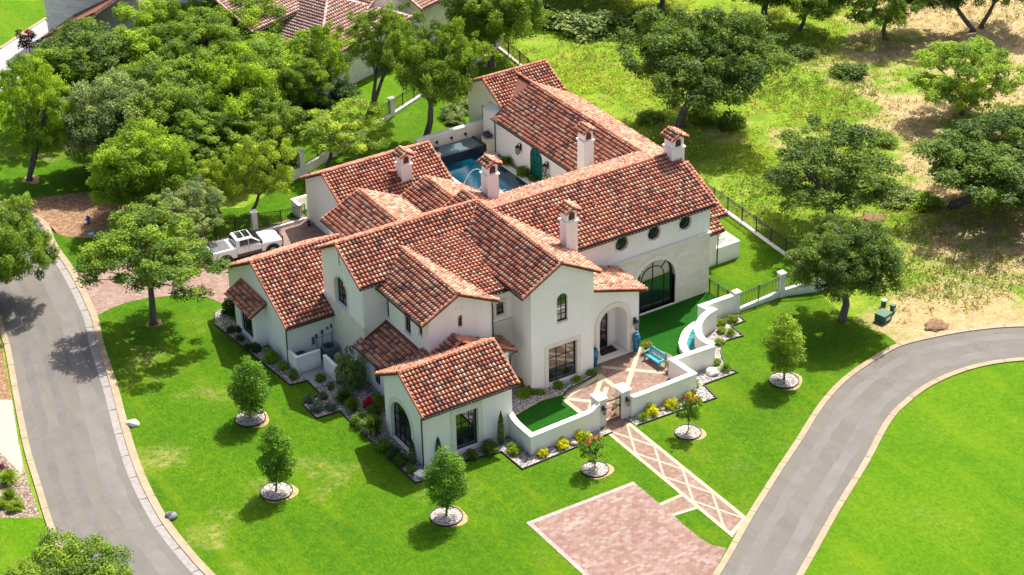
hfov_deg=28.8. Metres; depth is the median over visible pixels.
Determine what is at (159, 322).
bare soil
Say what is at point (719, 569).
kerb beside walkway
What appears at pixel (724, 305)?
garden wall
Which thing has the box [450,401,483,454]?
window
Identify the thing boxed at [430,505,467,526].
tree ring
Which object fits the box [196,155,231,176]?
shrub
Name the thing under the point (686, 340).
fountain basin
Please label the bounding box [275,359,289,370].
shrub
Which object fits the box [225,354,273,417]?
young tree
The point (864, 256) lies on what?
oak tree
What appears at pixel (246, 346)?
shrub
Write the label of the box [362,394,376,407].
flower bush
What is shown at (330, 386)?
shrub
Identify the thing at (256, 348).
shrub
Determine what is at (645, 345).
flower pot
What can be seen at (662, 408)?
rock
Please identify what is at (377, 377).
window
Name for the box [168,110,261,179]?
oak tree
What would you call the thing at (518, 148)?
wall lantern
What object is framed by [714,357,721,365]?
shrub
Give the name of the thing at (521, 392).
shrub
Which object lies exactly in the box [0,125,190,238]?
lawn
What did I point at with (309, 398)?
shrub
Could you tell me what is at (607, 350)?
door mat
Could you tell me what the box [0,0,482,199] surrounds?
neighbour lawn
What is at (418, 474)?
rock
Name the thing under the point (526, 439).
garden wall
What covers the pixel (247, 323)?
window
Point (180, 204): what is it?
oak tree
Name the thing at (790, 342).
young tree
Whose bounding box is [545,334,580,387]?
window
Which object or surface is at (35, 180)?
bare soil
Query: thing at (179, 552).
gutter pan
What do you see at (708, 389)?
bed edging
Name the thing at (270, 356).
shrub
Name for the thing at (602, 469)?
tree ring
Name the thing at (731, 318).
shrub
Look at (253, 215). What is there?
iron fence
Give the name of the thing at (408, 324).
window
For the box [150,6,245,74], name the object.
oak tree
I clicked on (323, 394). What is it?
shrub
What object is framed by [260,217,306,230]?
driveway kerb
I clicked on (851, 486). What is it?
kerb of island
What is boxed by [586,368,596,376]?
shrub
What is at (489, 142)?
stone pedestal
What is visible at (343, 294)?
window
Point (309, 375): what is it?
utility slab
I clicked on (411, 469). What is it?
shrub
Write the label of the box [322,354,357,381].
screen wall
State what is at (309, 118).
shrub
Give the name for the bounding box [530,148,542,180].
door
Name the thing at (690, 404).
crape myrtle
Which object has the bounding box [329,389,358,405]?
ornamental grass
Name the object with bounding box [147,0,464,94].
neighbour house
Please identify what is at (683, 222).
window
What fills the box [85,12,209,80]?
oak tree
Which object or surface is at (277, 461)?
young tree
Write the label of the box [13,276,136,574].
worn lane strip
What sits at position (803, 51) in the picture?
thicket
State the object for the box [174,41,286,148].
oak tree
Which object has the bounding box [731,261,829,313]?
iron fence
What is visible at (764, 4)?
oak tree
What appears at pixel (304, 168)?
iron fence
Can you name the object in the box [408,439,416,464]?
cypress
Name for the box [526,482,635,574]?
pad border
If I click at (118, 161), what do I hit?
oak tree
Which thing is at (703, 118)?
thicket
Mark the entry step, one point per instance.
(617, 346)
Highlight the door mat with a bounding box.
[600,345,617,355]
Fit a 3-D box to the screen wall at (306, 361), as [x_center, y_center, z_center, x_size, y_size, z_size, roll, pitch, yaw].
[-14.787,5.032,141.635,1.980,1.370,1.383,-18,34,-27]
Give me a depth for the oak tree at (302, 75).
173.31 m
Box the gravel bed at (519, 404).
[512,373,596,413]
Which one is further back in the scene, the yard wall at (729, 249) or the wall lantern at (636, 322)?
the yard wall at (729, 249)
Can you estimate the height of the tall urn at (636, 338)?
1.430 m
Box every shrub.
[0,462,7,471]
[0,467,21,486]
[0,487,20,504]
[0,496,7,508]
[6,496,25,512]
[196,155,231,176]
[220,297,234,315]
[225,325,235,332]
[235,334,243,341]
[243,342,250,349]
[250,341,261,352]
[262,347,279,364]
[265,150,297,172]
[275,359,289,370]
[286,115,316,135]
[288,368,299,380]
[302,93,336,112]
[303,393,314,402]
[307,399,323,412]
[315,373,326,382]
[318,390,328,399]
[324,400,336,411]
[327,381,334,390]
[329,79,362,100]
[333,342,368,391]
[350,410,369,428]
[366,403,383,415]
[371,391,384,406]
[373,436,391,452]
[385,444,401,462]
[393,453,409,466]
[405,463,416,474]
[439,102,467,118]
[444,110,466,125]
[447,95,468,115]
[464,447,478,460]
[480,438,499,457]
[500,156,514,166]
[505,442,521,456]
[515,377,525,386]
[515,387,530,399]
[516,165,531,177]
[526,385,536,394]
[528,175,538,181]
[536,388,545,393]
[540,173,550,180]
[553,379,564,389]
[568,375,581,381]
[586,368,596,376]
[637,411,650,420]
[714,338,724,345]
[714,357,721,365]
[716,326,726,333]
[717,318,726,326]
[719,362,732,372]
[724,327,736,337]
[725,313,738,323]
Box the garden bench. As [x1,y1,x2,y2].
[644,343,666,368]
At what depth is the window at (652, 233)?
144.65 m
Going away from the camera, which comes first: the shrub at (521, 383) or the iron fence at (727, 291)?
the shrub at (521, 383)
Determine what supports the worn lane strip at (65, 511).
on the road at (110, 519)
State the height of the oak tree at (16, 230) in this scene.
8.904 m
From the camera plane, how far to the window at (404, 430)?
132.61 m
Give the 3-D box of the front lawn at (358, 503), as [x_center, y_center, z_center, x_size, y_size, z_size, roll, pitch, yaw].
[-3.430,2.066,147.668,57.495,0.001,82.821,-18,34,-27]
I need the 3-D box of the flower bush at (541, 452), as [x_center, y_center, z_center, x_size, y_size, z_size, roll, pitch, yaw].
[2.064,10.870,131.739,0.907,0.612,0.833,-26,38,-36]
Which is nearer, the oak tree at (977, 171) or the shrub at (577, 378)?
the shrub at (577, 378)
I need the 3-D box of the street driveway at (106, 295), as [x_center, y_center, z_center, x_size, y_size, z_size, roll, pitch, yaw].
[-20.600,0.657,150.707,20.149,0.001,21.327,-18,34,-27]
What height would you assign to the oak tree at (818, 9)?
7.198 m
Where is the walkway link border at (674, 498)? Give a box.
[659,494,696,515]
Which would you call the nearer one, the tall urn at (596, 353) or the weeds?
the tall urn at (596, 353)
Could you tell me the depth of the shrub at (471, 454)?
131.59 m
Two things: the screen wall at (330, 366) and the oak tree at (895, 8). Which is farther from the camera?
the oak tree at (895, 8)
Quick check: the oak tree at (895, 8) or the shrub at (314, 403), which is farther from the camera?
the oak tree at (895, 8)
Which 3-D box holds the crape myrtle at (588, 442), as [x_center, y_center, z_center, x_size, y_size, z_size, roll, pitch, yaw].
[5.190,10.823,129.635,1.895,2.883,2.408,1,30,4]
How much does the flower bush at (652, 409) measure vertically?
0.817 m
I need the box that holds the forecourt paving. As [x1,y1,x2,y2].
[565,347,672,421]
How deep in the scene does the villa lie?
141.37 m
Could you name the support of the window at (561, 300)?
in the villa
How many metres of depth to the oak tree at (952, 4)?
188.51 m
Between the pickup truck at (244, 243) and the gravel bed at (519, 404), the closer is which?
the gravel bed at (519, 404)
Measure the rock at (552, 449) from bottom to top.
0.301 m
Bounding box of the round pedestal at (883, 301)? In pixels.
[881,298,886,306]
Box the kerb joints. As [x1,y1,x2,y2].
[6,213,1004,574]
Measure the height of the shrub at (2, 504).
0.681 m
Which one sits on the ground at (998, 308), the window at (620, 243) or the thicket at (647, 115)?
the thicket at (647, 115)
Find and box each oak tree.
[0,52,75,181]
[0,190,59,284]
[1,45,94,119]
[3,526,134,574]
[27,16,149,105]
[37,67,163,164]
[73,194,235,325]
[75,47,137,89]
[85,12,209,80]
[85,115,200,209]
[106,51,229,137]
[112,0,232,52]
[141,175,226,236]
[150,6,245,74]
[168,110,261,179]
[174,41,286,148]
[187,0,286,57]
[192,152,245,218]
[206,44,270,96]
[211,30,330,92]
[222,125,295,209]
[232,93,309,160]
[268,48,335,119]
[286,94,392,167]
[287,21,359,101]
[345,1,426,119]
[380,14,494,135]
[437,0,552,66]
[610,5,800,128]
[657,0,666,11]
[731,0,804,22]
[759,113,909,227]
[774,0,846,31]
[783,211,907,322]
[832,0,928,39]
[904,35,1023,115]
[906,0,975,32]
[908,102,1023,211]
[971,0,1023,28]
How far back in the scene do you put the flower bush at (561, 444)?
132.39 m
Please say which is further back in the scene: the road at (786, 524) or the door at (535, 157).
the door at (535, 157)
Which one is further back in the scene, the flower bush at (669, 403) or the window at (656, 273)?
the window at (656, 273)
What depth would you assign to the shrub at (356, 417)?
135.11 m
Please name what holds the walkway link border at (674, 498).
on the walkway link
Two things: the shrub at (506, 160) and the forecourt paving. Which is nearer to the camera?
the forecourt paving
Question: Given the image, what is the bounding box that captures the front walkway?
[604,418,741,535]
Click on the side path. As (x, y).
(10, 451)
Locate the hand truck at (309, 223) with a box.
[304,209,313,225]
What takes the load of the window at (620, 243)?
in the villa
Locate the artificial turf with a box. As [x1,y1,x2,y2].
[516,292,715,432]
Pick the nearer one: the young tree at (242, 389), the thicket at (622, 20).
the young tree at (242, 389)
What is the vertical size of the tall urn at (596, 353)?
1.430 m
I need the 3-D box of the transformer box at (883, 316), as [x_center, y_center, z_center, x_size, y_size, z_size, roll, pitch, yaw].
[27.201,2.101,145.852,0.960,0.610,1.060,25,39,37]
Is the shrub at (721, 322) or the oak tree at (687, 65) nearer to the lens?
the shrub at (721, 322)
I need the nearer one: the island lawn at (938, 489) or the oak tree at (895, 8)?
the island lawn at (938, 489)
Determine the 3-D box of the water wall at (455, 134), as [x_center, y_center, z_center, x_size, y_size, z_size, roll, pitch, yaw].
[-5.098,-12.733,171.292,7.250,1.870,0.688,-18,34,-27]
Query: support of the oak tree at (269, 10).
on the neighbour lawn at (22, 15)
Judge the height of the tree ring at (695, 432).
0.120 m
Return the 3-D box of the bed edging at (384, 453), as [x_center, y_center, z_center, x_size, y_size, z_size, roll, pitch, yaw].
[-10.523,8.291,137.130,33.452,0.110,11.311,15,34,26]
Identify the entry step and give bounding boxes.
[597,342,633,363]
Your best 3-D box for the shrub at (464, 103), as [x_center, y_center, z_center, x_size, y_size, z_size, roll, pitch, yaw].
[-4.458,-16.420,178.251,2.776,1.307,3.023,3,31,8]
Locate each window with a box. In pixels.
[242,312,252,336]
[333,274,348,312]
[374,365,380,388]
[388,397,414,454]
[404,314,411,336]
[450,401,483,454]
[458,315,463,328]
[493,297,506,319]
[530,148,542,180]
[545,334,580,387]
[556,293,568,324]
[615,236,628,251]
[634,255,679,315]
[647,226,660,241]
[678,216,691,230]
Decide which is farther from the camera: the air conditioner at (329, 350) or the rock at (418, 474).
the air conditioner at (329, 350)
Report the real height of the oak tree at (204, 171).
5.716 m
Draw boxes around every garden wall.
[508,401,599,454]
[630,345,714,416]
[694,307,717,358]
[697,293,735,318]
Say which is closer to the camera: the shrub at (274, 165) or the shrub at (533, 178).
the shrub at (533, 178)
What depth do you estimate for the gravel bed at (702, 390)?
139.89 m
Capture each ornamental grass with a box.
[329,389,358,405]
[341,396,362,412]
[356,412,386,437]
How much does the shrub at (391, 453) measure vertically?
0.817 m
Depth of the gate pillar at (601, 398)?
134.03 m
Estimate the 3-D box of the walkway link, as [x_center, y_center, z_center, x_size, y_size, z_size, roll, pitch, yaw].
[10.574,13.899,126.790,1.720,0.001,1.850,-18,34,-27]
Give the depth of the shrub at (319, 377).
140.00 m
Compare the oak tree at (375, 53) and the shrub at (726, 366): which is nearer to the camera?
the shrub at (726, 366)
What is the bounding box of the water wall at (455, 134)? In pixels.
[414,119,483,146]
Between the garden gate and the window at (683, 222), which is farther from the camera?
the window at (683, 222)
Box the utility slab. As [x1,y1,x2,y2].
[300,357,338,387]
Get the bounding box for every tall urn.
[594,347,598,366]
[632,332,640,351]
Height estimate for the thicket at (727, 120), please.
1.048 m
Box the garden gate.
[607,394,619,421]
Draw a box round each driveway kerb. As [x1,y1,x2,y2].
[0,17,45,48]
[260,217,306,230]
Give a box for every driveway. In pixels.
[0,20,57,90]
[77,215,326,314]
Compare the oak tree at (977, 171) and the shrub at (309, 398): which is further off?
the oak tree at (977, 171)
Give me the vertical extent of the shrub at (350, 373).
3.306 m
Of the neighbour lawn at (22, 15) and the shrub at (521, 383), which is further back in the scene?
the neighbour lawn at (22, 15)
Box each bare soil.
[22,176,38,183]
[146,319,162,326]
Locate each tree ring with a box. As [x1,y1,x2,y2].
[235,409,268,427]
[260,481,298,502]
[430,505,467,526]
[581,460,613,478]
[674,424,706,440]
[769,371,801,389]
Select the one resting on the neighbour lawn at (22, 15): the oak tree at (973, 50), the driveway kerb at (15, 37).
the driveway kerb at (15, 37)
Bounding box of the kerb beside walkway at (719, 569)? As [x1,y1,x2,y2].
[712,323,1023,574]
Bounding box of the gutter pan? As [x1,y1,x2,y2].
[5,210,204,574]
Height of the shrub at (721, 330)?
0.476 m
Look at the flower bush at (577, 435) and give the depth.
133.00 m
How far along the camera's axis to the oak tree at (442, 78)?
168.27 m
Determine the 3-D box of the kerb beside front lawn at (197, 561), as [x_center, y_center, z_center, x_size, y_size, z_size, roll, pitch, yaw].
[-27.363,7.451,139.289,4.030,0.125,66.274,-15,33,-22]
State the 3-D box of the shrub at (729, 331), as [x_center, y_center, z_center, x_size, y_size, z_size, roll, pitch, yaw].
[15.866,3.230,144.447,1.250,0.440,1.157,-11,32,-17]
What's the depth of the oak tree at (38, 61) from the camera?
173.51 m
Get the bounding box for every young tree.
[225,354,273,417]
[254,422,298,490]
[422,444,469,515]
[761,313,806,379]
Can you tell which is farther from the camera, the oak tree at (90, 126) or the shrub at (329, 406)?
the oak tree at (90, 126)
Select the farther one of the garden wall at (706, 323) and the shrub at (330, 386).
the garden wall at (706, 323)
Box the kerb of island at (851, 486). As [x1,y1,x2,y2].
[796,357,1023,574]
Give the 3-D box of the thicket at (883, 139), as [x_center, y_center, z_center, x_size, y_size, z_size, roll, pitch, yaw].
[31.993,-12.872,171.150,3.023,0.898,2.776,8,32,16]
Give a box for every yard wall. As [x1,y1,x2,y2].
[291,194,306,218]
[716,232,739,263]
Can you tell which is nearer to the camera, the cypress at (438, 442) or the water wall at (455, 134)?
the cypress at (438, 442)
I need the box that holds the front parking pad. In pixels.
[533,484,725,574]
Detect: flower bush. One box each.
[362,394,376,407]
[536,447,548,458]
[556,436,568,450]
[574,429,592,444]
[644,402,658,417]
[663,397,677,410]
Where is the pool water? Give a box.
[445,153,527,192]
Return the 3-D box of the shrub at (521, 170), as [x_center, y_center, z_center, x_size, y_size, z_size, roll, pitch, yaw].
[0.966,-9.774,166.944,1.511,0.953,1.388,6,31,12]
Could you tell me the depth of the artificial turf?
144.50 m
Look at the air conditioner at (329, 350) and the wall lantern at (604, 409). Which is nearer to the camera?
the wall lantern at (604, 409)
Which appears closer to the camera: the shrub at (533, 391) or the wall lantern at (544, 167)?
the shrub at (533, 391)
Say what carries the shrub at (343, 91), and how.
on the neighbour lawn at (22, 15)
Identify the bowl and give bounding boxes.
[483,131,493,137]
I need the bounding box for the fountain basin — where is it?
[679,320,696,353]
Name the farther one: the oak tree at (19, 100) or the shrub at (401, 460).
the oak tree at (19, 100)
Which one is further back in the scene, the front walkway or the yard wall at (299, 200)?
the yard wall at (299, 200)
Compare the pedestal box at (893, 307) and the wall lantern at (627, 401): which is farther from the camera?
the pedestal box at (893, 307)
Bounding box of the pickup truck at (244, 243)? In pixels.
[204,228,283,262]
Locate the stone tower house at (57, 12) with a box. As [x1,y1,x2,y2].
[40,0,145,54]
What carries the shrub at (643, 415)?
on the gravel bed at (702, 390)
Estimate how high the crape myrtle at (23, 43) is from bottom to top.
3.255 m
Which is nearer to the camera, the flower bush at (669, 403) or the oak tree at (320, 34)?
the flower bush at (669, 403)
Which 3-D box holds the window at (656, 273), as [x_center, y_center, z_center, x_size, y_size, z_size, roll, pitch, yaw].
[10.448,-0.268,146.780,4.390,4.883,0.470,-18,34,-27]
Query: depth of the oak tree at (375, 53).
172.37 m
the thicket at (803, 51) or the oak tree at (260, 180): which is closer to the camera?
the oak tree at (260, 180)
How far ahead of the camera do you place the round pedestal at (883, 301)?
147.45 m
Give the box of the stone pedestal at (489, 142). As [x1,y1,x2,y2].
[481,136,493,151]
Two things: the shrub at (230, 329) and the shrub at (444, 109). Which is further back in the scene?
the shrub at (444, 109)
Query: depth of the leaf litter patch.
162.86 m
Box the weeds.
[464,0,1023,324]
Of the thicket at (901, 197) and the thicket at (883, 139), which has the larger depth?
the thicket at (883, 139)
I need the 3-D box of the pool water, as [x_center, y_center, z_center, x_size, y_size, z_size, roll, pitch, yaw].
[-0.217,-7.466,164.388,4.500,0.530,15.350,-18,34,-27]
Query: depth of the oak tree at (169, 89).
167.62 m
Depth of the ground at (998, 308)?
174.11 m
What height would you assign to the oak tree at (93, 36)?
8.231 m
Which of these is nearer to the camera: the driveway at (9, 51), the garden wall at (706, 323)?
the garden wall at (706, 323)
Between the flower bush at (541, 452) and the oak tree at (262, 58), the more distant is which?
the oak tree at (262, 58)
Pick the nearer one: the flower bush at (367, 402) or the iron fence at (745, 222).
the flower bush at (367, 402)
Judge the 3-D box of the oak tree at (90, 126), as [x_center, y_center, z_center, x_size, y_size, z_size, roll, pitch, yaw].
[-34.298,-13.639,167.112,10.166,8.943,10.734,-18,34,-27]
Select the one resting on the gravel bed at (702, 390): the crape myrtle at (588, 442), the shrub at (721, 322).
the shrub at (721, 322)
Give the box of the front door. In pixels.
[600,311,609,348]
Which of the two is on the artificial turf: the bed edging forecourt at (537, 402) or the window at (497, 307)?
the bed edging forecourt at (537, 402)
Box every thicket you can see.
[532,2,578,29]
[550,8,617,42]
[594,10,644,39]
[635,109,667,123]
[686,108,717,125]
[713,109,748,132]
[784,41,819,60]
[828,61,869,81]
[867,128,900,147]
[879,185,918,208]
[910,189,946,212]
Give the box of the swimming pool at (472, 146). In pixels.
[438,136,533,183]
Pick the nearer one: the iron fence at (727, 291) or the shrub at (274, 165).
the iron fence at (727, 291)
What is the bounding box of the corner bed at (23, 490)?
[0,453,40,517]
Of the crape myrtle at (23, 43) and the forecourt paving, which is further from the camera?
the crape myrtle at (23, 43)
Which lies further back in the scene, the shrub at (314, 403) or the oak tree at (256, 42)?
the oak tree at (256, 42)
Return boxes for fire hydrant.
[85,215,90,223]
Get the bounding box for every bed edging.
[214,311,612,483]
[637,313,745,425]
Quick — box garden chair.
[720,236,725,244]
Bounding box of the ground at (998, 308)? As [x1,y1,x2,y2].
[0,0,1023,528]
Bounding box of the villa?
[221,59,728,467]
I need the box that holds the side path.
[0,400,21,473]
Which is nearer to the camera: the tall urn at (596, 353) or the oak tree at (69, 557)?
the oak tree at (69, 557)
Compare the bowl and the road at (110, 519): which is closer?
the road at (110, 519)
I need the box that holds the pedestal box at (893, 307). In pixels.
[890,303,895,312]
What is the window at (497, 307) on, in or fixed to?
in the villa
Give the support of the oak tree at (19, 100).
on the lawn at (57, 172)
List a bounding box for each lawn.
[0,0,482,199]
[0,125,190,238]
[0,201,215,574]
[0,518,50,574]
[50,53,896,574]
[804,361,1023,574]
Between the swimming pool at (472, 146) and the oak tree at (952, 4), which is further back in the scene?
the oak tree at (952, 4)
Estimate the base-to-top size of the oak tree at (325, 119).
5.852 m
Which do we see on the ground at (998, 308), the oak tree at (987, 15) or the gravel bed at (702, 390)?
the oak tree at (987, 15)
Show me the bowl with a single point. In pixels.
(487, 134)
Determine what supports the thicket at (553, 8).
on the ground at (998, 308)
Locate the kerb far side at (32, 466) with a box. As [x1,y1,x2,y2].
[0,314,62,546]
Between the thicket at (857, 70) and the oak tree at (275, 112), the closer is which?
the oak tree at (275, 112)
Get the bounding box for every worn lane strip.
[0,280,96,559]
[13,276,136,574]
[770,347,1023,574]
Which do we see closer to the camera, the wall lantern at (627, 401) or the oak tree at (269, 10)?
the wall lantern at (627, 401)
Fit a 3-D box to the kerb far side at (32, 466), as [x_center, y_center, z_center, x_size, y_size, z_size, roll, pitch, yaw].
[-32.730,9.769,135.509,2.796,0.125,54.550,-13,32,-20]
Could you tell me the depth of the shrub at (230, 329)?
146.15 m
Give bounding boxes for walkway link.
[661,494,697,514]
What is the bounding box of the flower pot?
[641,340,654,352]
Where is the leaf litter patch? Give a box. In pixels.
[15,191,148,237]
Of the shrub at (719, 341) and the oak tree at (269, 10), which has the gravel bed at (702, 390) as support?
the shrub at (719, 341)
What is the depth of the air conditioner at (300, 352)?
141.51 m
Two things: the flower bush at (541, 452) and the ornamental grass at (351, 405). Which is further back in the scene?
the ornamental grass at (351, 405)
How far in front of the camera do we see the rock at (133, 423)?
135.71 m
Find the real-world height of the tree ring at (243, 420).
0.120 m
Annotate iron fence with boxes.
[196,204,305,244]
[277,39,499,185]
[498,36,810,271]
[709,278,730,297]
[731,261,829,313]
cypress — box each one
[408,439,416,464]
[435,437,441,454]
[497,410,505,443]
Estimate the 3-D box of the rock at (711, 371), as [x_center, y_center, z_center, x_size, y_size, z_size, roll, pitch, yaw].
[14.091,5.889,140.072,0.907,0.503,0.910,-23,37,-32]
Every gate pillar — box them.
[590,391,607,426]
[613,382,631,418]
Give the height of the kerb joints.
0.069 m
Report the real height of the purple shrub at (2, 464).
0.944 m
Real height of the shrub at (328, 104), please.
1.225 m
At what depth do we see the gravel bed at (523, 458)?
137.02 m
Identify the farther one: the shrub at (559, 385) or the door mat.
the door mat
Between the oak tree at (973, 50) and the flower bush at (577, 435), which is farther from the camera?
the oak tree at (973, 50)
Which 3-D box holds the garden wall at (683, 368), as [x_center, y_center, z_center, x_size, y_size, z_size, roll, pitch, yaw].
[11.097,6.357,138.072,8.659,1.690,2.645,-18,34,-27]
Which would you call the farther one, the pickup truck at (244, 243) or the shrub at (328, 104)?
the shrub at (328, 104)
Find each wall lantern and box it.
[515,143,521,154]
[542,161,548,172]
[602,405,606,414]
[625,397,629,405]
[633,317,639,330]
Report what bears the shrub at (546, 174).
on the pool terrace
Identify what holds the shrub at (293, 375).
on the gravel bed at (523, 458)
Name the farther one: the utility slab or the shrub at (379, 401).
the utility slab
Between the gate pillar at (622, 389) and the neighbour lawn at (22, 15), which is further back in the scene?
the neighbour lawn at (22, 15)
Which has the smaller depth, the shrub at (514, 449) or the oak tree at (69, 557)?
the oak tree at (69, 557)
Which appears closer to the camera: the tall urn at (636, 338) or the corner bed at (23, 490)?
the corner bed at (23, 490)
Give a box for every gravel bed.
[215,309,606,481]
[512,373,596,413]
[626,314,742,424]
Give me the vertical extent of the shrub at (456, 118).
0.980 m
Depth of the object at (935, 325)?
144.88 m
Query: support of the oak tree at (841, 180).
on the ground at (998, 308)
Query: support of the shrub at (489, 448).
on the gravel bed at (523, 458)
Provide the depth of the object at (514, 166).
168.75 m
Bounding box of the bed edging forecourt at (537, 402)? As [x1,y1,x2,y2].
[515,394,562,415]
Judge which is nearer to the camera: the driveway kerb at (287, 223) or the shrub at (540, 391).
the shrub at (540, 391)
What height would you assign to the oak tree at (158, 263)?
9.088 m
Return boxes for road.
[0,212,192,574]
[720,327,1023,574]
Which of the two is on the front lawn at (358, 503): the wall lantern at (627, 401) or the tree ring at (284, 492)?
the tree ring at (284, 492)
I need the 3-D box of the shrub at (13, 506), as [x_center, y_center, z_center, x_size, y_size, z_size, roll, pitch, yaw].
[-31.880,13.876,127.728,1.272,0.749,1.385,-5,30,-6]
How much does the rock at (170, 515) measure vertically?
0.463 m
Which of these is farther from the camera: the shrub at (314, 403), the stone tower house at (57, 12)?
the stone tower house at (57, 12)
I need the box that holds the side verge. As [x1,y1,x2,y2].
[0,342,11,399]
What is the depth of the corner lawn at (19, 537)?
125.14 m
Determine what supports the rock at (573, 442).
on the gravel bed at (523, 458)
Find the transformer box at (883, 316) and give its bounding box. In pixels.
[874,308,892,323]
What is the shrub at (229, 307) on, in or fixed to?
on the gravel bed at (523, 458)
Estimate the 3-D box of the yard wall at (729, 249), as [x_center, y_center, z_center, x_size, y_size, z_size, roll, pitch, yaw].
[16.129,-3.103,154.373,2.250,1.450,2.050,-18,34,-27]
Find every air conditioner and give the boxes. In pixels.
[295,350,305,355]
[320,342,337,360]
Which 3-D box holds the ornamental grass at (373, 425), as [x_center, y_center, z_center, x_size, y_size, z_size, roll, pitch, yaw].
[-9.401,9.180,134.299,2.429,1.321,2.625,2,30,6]
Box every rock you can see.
[125,419,139,426]
[165,511,176,520]
[413,469,425,477]
[547,446,556,452]
[569,439,577,445]
[658,405,665,410]
[705,367,718,376]
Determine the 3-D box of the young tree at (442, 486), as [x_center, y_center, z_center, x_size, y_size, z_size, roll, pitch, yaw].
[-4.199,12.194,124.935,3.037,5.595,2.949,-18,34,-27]
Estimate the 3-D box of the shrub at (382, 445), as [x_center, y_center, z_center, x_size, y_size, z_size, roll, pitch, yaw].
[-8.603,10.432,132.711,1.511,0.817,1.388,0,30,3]
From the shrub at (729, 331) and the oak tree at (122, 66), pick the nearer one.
the shrub at (729, 331)
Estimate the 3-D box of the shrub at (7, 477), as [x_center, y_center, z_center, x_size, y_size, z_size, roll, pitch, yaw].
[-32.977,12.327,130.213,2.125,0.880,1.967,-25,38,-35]
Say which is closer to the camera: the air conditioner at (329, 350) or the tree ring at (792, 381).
the tree ring at (792, 381)
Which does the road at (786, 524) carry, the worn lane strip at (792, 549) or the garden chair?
the worn lane strip at (792, 549)
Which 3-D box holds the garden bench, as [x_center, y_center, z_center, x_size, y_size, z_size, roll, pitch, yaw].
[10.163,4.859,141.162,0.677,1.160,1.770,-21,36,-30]
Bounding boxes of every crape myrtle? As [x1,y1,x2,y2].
[14,29,40,53]
[577,432,605,468]
[673,387,701,431]
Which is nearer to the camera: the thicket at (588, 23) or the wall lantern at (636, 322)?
the wall lantern at (636, 322)
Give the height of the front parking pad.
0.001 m
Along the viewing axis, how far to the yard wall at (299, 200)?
161.69 m
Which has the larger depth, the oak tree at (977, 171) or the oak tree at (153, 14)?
the oak tree at (153, 14)
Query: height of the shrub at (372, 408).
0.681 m
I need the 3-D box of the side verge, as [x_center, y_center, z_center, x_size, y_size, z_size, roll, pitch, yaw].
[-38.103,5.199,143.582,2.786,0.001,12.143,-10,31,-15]
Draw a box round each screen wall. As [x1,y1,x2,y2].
[287,349,320,373]
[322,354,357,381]
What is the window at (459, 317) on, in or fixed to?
in the villa
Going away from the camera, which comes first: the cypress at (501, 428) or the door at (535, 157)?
the cypress at (501, 428)

